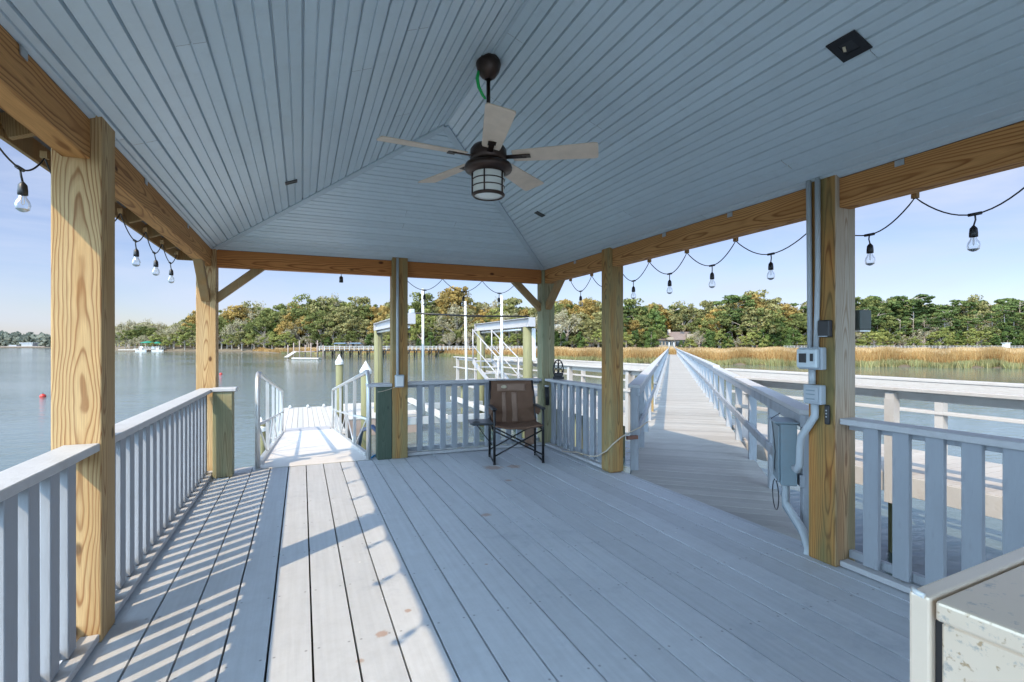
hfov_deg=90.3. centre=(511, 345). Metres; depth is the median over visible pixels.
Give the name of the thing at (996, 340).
cedar tree
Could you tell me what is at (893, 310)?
pine tree
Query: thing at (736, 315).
pine tree
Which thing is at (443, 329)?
olive brown tree
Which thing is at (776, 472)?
door
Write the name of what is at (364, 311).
live oak
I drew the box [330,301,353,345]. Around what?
tree
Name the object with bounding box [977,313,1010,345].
pine tree
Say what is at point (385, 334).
olive brown tree
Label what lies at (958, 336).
cedar tree
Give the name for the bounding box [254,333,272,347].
mossy tree
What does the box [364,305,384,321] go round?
autumn tree
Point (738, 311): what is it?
pine tree
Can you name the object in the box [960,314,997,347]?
mossy tree
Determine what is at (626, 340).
leafy bush
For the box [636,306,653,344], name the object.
cedar tree
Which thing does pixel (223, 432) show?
stub post
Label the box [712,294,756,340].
pine tree
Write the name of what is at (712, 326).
autumn tree
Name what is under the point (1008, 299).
pine tree
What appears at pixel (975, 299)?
olive brown tree
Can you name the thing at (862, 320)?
outdoor speaker
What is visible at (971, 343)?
leafy bush
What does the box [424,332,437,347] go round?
cedar tree
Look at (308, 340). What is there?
mossy tree
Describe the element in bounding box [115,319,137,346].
mossy tree
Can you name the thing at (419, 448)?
balustrade
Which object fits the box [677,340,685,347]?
cedar tree
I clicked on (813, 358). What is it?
switch box
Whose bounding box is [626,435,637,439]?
rusty bracket
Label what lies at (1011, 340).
cedar tree
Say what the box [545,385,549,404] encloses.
rod holder
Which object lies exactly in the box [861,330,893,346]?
leafy bush
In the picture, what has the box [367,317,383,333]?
autumn tree
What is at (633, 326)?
autumn tree
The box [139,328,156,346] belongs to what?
live oak
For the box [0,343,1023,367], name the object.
ground
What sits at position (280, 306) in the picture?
live oak
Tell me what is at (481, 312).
autumn tree
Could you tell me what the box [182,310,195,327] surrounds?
autumn tree
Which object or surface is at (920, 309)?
pine tree
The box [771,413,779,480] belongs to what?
cable
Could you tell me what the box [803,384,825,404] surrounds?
outlet box
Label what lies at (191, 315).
olive brown tree
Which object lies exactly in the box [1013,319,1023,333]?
pine tree
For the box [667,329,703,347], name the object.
lake house
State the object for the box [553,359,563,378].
iron ornament
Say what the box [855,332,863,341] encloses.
mossy tree
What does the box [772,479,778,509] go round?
cable loop
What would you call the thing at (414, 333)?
tree
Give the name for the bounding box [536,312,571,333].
mossy tree
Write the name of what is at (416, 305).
live oak
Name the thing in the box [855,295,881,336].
pine tree
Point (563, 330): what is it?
tall house
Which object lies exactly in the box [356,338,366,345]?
mossy tree
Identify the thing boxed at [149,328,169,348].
mossy tree
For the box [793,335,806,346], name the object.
leafy bush
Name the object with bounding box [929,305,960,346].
pine tree
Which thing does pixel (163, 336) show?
olive brown tree
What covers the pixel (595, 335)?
leafy bush
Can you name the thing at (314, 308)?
olive brown tree
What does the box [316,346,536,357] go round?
long pier
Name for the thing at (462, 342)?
woodland
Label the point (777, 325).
live oak
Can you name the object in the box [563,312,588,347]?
olive brown tree
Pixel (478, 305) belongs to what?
olive brown tree
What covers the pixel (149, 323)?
mossy tree
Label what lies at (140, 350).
motor boat
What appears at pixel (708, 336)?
cedar tree
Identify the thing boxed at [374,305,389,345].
autumn tree
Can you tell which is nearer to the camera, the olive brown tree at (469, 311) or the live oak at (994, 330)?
the live oak at (994, 330)
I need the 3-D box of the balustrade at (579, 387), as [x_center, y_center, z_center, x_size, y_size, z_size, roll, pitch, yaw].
[0.810,0.930,6.511,0.140,0.938,1.493,0,0,-22]
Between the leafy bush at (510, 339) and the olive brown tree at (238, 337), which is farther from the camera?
the olive brown tree at (238, 337)
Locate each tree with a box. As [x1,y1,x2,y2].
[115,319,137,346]
[115,325,122,346]
[117,339,131,348]
[127,337,139,348]
[129,321,144,346]
[137,335,150,348]
[138,318,163,346]
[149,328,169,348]
[152,323,167,346]
[153,332,173,348]
[156,326,176,346]
[164,327,178,340]
[166,320,186,346]
[168,326,193,339]
[177,313,195,346]
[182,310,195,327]
[219,305,254,346]
[219,329,232,348]
[221,318,247,348]
[231,331,249,349]
[239,301,274,346]
[240,301,260,346]
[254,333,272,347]
[266,322,286,347]
[268,309,297,346]
[273,320,295,347]
[281,301,302,345]
[283,318,313,339]
[293,316,323,346]
[297,336,312,346]
[299,296,337,333]
[306,292,340,345]
[314,314,343,341]
[324,305,362,342]
[324,337,332,347]
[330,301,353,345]
[339,296,370,345]
[341,316,366,347]
[350,319,373,336]
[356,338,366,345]
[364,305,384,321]
[364,333,373,347]
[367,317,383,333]
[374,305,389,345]
[377,302,409,315]
[381,317,389,347]
[408,308,439,339]
[408,339,415,345]
[415,338,421,347]
[421,315,458,345]
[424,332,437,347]
[426,306,446,345]
[433,302,479,347]
[434,293,451,345]
[437,286,476,345]
[440,332,459,345]
[451,307,480,345]
[457,331,476,347]
[458,297,491,324]
[462,317,490,335]
[472,302,494,345]
[473,307,495,319]
[480,298,506,346]
[484,298,523,346]
[485,335,493,346]
[487,319,506,344]
[489,311,518,346]
[498,297,528,345]
[518,309,535,315]
[519,307,536,326]
[530,313,560,331]
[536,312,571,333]
[554,299,578,340]
[554,307,582,346]
[554,328,567,346]
[554,336,559,346]
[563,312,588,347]
[568,298,600,346]
[573,319,599,347]
[573,331,586,347]
[578,297,601,346]
[583,311,601,347]
[587,337,599,346]
[591,303,601,317]
[623,305,639,345]
[623,317,631,333]
[624,320,647,335]
[628,330,643,347]
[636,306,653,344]
[639,308,666,346]
[640,304,669,346]
[643,328,660,347]
[659,307,672,330]
[665,305,685,331]
[666,301,703,331]
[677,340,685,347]
[686,300,725,344]
[686,330,705,347]
[695,316,727,332]
[701,329,715,347]
[703,308,730,345]
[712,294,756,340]
[717,302,740,346]
[721,333,734,348]
[722,313,741,336]
[726,306,779,347]
[729,309,751,346]
[731,294,767,336]
[733,337,741,346]
[741,289,782,346]
[749,298,780,326]
[755,329,772,347]
[765,334,776,346]
[766,303,796,340]
[766,318,786,345]
[775,334,785,346]
[782,327,802,347]
[783,306,801,327]
[790,302,806,312]
[798,301,806,331]
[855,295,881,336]
[855,296,906,346]
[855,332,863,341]
[860,306,884,346]
[869,298,902,346]
[871,311,891,346]
[885,317,908,347]
[888,303,910,346]
[890,295,927,346]
[891,294,936,335]
[896,335,911,347]
[901,316,923,334]
[906,306,942,341]
[909,328,934,346]
[911,316,960,347]
[914,318,939,343]
[926,337,938,347]
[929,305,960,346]
[932,309,962,348]
[936,299,978,346]
[950,302,982,319]
[951,331,967,346]
[952,294,998,346]
[955,318,982,337]
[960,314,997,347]
[975,303,1022,334]
[977,300,1005,341]
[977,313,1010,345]
[986,334,1001,346]
[992,306,1023,330]
[994,298,1023,336]
[998,300,1023,324]
[999,326,1019,347]
[1005,315,1023,338]
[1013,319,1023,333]
[1016,333,1023,347]
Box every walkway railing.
[628,345,669,473]
[673,345,808,533]
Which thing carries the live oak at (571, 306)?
on the ground at (191, 349)
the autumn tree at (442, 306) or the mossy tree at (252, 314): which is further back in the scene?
the mossy tree at (252, 314)
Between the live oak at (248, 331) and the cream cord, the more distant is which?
the live oak at (248, 331)
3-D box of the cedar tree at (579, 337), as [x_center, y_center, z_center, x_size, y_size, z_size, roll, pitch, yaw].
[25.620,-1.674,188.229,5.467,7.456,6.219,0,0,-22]
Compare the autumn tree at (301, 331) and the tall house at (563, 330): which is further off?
the autumn tree at (301, 331)
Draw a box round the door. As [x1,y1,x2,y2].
[773,422,779,481]
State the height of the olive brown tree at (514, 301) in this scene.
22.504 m
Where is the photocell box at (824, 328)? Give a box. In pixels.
[818,320,831,336]
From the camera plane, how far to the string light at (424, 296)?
6.96 m
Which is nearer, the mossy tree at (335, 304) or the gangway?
the gangway
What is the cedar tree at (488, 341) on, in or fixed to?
on the ground at (191, 349)
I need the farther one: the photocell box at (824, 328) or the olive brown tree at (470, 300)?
the olive brown tree at (470, 300)
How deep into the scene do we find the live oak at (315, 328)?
217.70 m
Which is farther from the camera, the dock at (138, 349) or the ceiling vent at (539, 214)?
the dock at (138, 349)
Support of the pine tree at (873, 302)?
on the ground at (191, 349)
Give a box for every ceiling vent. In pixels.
[285,179,296,184]
[535,211,544,216]
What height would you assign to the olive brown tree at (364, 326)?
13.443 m
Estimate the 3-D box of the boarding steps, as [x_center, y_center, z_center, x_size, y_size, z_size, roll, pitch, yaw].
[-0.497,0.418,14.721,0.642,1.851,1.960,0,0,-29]
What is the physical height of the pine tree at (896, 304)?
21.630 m
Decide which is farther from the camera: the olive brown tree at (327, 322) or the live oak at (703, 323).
the olive brown tree at (327, 322)
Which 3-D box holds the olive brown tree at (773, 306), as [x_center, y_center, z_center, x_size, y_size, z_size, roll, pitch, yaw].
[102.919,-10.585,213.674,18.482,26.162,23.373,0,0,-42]
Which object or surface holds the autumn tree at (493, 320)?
on the ground at (191, 349)
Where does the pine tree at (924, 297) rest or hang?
on the ground at (191, 349)
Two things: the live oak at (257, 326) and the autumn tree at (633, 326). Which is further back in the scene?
the live oak at (257, 326)
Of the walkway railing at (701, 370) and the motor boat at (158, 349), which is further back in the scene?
the motor boat at (158, 349)
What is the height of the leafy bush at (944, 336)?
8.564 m
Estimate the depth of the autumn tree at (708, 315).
204.17 m
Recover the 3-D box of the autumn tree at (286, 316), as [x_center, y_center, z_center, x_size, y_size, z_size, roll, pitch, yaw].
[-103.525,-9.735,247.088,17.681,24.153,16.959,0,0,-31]
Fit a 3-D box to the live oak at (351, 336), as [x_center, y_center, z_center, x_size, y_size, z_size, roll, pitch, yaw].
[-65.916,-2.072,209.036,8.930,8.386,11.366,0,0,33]
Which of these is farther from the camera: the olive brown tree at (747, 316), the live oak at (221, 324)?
the live oak at (221, 324)
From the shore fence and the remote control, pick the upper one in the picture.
the shore fence
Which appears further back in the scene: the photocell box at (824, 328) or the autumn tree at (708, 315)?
the autumn tree at (708, 315)
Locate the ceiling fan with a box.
[376,53,597,200]
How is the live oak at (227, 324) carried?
on the ground at (191, 349)
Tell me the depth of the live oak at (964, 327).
182.71 m
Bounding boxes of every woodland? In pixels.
[0,330,50,346]
[115,302,1018,346]
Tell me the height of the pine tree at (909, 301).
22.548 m
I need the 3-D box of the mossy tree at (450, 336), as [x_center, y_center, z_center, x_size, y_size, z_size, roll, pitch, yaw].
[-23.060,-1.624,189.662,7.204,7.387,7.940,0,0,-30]
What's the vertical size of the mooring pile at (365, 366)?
3.631 m
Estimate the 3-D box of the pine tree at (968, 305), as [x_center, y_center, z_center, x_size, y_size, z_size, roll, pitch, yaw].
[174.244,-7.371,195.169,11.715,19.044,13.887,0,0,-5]
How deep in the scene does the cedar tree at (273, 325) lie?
235.94 m
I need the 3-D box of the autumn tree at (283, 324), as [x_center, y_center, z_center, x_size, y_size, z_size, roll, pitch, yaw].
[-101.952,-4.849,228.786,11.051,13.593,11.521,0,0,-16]
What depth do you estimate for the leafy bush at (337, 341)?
212.76 m
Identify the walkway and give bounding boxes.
[631,354,800,540]
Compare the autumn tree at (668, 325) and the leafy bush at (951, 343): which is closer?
the leafy bush at (951, 343)
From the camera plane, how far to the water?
28.24 m
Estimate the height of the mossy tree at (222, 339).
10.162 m
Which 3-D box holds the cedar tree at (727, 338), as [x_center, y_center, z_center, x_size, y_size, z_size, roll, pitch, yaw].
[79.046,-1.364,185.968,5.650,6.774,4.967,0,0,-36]
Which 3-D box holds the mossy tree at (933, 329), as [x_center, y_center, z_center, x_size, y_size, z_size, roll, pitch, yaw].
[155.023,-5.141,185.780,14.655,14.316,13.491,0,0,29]
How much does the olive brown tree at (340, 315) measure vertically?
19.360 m
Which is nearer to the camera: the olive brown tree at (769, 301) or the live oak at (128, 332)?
the olive brown tree at (769, 301)
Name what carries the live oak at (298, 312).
on the ground at (191, 349)
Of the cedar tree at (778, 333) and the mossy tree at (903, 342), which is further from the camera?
the cedar tree at (778, 333)
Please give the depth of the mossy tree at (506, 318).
196.13 m
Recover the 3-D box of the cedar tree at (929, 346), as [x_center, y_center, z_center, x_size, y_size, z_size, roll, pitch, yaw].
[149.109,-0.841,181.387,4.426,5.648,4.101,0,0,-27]
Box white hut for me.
[1002,343,1009,347]
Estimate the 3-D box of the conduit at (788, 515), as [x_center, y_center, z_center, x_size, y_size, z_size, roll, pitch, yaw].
[2.088,1.240,3.776,0.031,0.431,0.427,0,0,8]
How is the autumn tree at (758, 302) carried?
on the ground at (191, 349)
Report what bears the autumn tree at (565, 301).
on the ground at (191, 349)
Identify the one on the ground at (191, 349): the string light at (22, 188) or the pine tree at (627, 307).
the pine tree at (627, 307)
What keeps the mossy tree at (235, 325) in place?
on the ground at (191, 349)
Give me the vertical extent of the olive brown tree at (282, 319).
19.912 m
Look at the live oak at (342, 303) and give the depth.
237.86 m
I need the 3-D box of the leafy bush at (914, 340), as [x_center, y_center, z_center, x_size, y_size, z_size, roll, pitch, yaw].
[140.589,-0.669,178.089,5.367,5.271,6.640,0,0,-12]
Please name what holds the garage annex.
on the ground at (191, 349)
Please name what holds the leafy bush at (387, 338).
on the ground at (191, 349)
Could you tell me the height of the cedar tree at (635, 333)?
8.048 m
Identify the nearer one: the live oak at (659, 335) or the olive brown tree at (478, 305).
the live oak at (659, 335)
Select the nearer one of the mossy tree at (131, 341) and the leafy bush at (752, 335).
the leafy bush at (752, 335)
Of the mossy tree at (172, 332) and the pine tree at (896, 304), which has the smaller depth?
the pine tree at (896, 304)
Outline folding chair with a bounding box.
[468,380,545,464]
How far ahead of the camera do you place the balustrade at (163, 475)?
3.48 m
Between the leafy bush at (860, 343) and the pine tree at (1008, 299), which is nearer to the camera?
the leafy bush at (860, 343)
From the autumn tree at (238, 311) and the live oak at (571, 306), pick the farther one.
the autumn tree at (238, 311)
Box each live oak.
[115,329,140,347]
[124,326,160,345]
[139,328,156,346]
[176,323,195,337]
[219,310,238,346]
[219,317,228,336]
[219,319,243,348]
[234,322,267,348]
[245,307,280,346]
[245,317,278,347]
[259,303,289,346]
[272,294,336,340]
[301,309,338,347]
[305,333,331,344]
[314,297,346,344]
[336,331,361,345]
[350,304,377,321]
[408,292,435,341]
[420,317,445,347]
[428,336,447,345]
[448,331,464,347]
[468,317,496,336]
[498,317,536,334]
[510,333,522,345]
[554,302,570,324]
[564,336,581,345]
[569,303,590,346]
[623,298,662,346]
[631,318,666,346]
[632,334,646,343]
[649,329,669,342]
[679,316,717,335]
[705,310,744,347]
[733,307,788,343]
[765,319,806,336]
[788,313,806,347]
[865,315,910,346]
[886,334,910,345]
[906,308,957,331]
[940,315,990,343]
[977,327,1001,340]
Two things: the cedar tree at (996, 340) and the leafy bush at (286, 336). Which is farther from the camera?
the leafy bush at (286, 336)
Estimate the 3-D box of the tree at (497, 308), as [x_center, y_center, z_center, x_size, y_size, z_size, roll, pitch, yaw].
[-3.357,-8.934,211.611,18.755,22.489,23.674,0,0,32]
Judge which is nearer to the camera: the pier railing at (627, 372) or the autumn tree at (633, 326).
the pier railing at (627, 372)
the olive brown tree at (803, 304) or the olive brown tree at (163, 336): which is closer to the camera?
the olive brown tree at (803, 304)
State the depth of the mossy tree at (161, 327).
283.59 m
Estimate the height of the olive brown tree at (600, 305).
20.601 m
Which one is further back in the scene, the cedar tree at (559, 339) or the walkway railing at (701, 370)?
the cedar tree at (559, 339)
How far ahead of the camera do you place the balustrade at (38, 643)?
2.01 m
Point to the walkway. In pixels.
(693, 448)
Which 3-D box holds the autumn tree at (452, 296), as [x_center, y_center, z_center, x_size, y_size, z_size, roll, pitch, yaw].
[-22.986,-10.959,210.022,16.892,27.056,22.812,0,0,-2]
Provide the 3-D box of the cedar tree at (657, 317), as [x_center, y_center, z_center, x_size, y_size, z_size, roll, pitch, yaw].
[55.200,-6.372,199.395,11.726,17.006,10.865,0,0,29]
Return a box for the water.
[0,348,1023,586]
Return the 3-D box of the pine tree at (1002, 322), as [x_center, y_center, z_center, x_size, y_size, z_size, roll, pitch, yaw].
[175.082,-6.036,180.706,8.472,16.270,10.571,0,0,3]
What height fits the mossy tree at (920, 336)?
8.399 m
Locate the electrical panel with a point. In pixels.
(785, 437)
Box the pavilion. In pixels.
[0,0,1023,641]
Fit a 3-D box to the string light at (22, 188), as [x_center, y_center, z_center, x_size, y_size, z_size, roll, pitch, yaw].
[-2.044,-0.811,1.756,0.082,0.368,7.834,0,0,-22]
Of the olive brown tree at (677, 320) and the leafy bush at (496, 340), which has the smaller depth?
the leafy bush at (496, 340)
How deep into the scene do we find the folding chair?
6.54 m
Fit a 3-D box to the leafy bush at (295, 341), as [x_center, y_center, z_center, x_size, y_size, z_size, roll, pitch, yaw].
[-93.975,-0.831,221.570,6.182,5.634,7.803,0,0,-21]
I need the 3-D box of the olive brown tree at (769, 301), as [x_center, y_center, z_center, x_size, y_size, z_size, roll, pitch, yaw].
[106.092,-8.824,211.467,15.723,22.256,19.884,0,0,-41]
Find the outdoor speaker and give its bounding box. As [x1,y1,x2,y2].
[855,310,870,331]
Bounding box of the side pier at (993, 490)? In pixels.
[459,378,1002,552]
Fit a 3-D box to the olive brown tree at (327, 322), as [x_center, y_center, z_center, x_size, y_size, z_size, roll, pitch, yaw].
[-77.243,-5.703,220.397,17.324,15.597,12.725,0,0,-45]
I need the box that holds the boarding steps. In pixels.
[472,329,518,378]
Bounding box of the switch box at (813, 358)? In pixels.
[797,347,825,369]
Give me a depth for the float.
106.35 m
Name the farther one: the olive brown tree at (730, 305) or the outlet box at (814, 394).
the olive brown tree at (730, 305)
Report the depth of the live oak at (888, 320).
186.65 m
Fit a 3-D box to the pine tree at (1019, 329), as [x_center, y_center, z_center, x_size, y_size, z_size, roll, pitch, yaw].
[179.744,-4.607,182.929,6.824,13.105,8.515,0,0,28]
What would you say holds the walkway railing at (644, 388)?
on the walkway
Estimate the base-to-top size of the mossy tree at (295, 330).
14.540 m
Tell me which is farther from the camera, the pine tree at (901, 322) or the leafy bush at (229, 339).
the leafy bush at (229, 339)
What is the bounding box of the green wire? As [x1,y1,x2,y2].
[475,70,485,99]
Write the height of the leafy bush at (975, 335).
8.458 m
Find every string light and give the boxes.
[0,148,178,282]
[410,279,511,306]
[569,187,1023,306]
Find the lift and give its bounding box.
[374,291,535,437]
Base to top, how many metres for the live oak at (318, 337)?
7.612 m
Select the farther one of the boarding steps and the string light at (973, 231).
the boarding steps
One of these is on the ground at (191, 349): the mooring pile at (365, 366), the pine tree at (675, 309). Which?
the pine tree at (675, 309)
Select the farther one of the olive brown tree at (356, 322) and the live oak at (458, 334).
the olive brown tree at (356, 322)
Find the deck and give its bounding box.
[60,445,909,681]
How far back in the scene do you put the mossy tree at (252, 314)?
258.42 m
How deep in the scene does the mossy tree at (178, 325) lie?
274.55 m
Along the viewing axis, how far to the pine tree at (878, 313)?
188.61 m
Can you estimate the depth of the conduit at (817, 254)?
3.31 m
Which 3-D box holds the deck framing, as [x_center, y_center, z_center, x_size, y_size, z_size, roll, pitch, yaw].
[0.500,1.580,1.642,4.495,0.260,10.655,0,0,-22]
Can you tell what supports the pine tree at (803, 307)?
on the ground at (191, 349)
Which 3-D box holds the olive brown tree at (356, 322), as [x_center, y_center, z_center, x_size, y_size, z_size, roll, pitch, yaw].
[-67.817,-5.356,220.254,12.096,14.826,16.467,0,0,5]
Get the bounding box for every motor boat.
[135,348,146,351]
[151,347,163,351]
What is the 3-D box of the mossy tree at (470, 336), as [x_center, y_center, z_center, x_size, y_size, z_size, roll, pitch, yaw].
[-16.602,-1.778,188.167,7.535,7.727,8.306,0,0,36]
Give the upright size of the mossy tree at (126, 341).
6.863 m
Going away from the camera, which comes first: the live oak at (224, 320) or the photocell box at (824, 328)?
the photocell box at (824, 328)
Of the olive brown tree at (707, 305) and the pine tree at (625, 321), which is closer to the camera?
the pine tree at (625, 321)
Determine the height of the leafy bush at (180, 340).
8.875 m
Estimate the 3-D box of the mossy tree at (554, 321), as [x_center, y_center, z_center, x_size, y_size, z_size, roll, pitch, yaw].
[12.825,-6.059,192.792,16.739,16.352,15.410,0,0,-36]
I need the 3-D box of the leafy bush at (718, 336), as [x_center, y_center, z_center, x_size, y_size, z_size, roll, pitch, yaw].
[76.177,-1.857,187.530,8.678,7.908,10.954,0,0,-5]
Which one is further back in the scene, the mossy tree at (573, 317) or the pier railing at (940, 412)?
the mossy tree at (573, 317)
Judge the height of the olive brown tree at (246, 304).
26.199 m
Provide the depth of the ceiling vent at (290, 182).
4.34 m
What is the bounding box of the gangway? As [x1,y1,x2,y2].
[255,370,370,469]
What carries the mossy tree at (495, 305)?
on the ground at (191, 349)
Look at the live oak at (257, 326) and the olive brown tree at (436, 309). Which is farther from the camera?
the live oak at (257, 326)
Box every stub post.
[211,386,238,477]
[367,383,391,459]
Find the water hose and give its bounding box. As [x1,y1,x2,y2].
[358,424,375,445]
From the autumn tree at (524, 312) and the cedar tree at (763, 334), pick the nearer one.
the cedar tree at (763, 334)
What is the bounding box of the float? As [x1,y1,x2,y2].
[291,358,321,358]
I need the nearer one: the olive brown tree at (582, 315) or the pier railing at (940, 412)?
the pier railing at (940, 412)
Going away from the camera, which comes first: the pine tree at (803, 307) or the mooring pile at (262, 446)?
the mooring pile at (262, 446)
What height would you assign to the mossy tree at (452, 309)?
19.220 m
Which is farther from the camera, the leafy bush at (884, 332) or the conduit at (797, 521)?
the leafy bush at (884, 332)
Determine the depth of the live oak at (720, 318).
195.82 m
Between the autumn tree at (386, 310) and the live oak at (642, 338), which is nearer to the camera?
the live oak at (642, 338)
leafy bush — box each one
[144,333,162,347]
[158,332,185,348]
[173,332,194,349]
[222,332,244,349]
[242,333,262,348]
[257,331,285,348]
[273,331,293,347]
[288,337,303,346]
[331,336,345,345]
[382,335,389,345]
[488,333,509,346]
[503,335,518,346]
[584,328,601,347]
[623,332,634,347]
[684,337,697,347]
[712,330,732,348]
[735,336,755,346]
[736,329,768,346]
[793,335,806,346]
[855,337,873,347]
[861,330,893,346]
[867,328,902,346]
[904,336,926,347]
[923,327,959,348]
[939,333,968,346]
[958,337,980,347]
[959,328,993,347]
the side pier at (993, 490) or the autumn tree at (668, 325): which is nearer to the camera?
the side pier at (993, 490)
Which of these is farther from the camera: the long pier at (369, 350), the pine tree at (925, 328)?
the pine tree at (925, 328)
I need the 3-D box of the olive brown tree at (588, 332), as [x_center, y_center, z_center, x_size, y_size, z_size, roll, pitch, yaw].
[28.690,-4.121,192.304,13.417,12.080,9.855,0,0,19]
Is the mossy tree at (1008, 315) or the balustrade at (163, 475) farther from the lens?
the mossy tree at (1008, 315)
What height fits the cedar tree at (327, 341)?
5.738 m
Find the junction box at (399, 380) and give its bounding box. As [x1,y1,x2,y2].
[395,375,403,386]
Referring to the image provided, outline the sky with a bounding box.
[0,139,1023,342]
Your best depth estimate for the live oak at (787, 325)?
190.81 m
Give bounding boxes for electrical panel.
[767,417,798,485]
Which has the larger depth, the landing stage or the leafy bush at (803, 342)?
the leafy bush at (803, 342)
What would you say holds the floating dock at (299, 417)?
on the water
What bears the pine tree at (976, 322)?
on the ground at (191, 349)
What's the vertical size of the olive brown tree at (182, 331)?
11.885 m
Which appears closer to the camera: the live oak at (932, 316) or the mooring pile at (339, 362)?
the mooring pile at (339, 362)
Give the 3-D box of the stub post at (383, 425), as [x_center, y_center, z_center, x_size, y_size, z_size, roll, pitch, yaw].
[-1.668,0.940,6.378,0.297,0.939,0.215,0,0,-22]
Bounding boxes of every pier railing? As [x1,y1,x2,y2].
[453,356,644,432]
[494,356,657,392]
[725,368,1023,454]
[734,376,1023,502]
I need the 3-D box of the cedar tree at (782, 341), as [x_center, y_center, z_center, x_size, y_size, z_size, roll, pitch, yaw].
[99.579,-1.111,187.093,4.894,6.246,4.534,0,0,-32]
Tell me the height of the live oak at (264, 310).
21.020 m
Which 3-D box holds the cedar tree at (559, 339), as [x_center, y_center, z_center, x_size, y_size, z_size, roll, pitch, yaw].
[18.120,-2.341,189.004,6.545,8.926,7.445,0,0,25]
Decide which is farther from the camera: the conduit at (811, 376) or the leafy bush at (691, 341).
the leafy bush at (691, 341)
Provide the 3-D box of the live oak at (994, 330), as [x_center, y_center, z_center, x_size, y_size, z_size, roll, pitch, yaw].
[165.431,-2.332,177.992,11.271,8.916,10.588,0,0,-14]
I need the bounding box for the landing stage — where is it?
[285,340,323,357]
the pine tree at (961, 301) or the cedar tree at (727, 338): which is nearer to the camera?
the cedar tree at (727, 338)
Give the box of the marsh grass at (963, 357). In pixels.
[252,346,1023,368]
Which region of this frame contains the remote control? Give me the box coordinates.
[825,405,829,424]
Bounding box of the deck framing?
[217,466,361,681]
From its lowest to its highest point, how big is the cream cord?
0.534 m
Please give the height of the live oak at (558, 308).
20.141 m
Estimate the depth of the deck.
2.95 m
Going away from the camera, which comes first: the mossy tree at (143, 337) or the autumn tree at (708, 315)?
the autumn tree at (708, 315)
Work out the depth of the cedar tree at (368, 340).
207.05 m
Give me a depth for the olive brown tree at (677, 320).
206.00 m
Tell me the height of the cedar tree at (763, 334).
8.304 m
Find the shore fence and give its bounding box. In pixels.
[787,346,1022,348]
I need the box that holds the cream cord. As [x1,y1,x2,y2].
[560,421,647,456]
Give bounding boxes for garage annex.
[656,336,676,346]
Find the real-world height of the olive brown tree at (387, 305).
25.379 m
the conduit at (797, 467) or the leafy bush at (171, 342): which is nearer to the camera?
the conduit at (797, 467)
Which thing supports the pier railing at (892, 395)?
attached to the side pier at (993, 490)
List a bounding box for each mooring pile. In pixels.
[260,418,265,455]
[335,354,343,424]
[360,361,371,449]
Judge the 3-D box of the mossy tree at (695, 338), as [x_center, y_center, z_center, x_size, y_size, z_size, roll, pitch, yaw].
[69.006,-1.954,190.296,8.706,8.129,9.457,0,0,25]
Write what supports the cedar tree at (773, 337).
on the ground at (191, 349)
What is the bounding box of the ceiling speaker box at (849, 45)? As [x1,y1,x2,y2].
[826,29,872,62]
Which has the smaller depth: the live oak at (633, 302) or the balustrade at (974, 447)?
the balustrade at (974, 447)
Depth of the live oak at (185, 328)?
254.05 m
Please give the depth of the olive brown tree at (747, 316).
191.02 m
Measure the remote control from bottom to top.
0.125 m
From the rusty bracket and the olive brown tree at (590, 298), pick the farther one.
the olive brown tree at (590, 298)
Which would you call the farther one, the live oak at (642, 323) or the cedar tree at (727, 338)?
the live oak at (642, 323)
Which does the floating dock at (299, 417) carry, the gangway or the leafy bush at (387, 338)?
the gangway
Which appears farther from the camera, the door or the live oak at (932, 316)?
the live oak at (932, 316)
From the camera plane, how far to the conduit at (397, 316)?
6.33 m
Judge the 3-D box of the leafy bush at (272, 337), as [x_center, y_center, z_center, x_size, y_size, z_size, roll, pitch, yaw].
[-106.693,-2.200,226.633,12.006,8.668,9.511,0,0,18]
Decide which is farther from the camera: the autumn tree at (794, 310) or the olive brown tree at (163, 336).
the olive brown tree at (163, 336)
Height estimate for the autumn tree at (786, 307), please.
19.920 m
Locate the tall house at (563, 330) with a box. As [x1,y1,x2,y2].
[554,323,564,345]
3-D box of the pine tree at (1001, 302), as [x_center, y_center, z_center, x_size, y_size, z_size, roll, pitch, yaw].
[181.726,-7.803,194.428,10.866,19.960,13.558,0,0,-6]
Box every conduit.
[396,258,398,374]
[781,485,802,544]
[782,485,808,554]
[791,404,818,473]
[806,180,812,346]
[808,370,815,383]
[813,177,820,346]
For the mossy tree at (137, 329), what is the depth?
284.64 m
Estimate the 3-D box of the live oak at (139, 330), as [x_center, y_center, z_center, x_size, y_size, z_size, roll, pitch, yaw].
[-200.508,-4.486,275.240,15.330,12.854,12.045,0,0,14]
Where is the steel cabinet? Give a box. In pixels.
[910,547,1023,681]
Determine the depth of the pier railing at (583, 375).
15.27 m
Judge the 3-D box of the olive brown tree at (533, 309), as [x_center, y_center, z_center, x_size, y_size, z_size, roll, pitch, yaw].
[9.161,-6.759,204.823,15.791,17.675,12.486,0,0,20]
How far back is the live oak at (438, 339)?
192.79 m
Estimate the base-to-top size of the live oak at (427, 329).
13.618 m
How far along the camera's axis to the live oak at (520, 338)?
189.67 m
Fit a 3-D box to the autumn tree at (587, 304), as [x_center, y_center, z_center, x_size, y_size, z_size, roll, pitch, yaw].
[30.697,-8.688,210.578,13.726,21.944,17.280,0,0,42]
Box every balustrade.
[0,443,99,681]
[115,388,212,616]
[408,378,541,455]
[545,378,601,467]
[840,417,1023,593]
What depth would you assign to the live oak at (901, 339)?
181.21 m
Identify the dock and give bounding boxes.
[1,343,49,346]
[120,347,166,350]
[271,402,416,441]

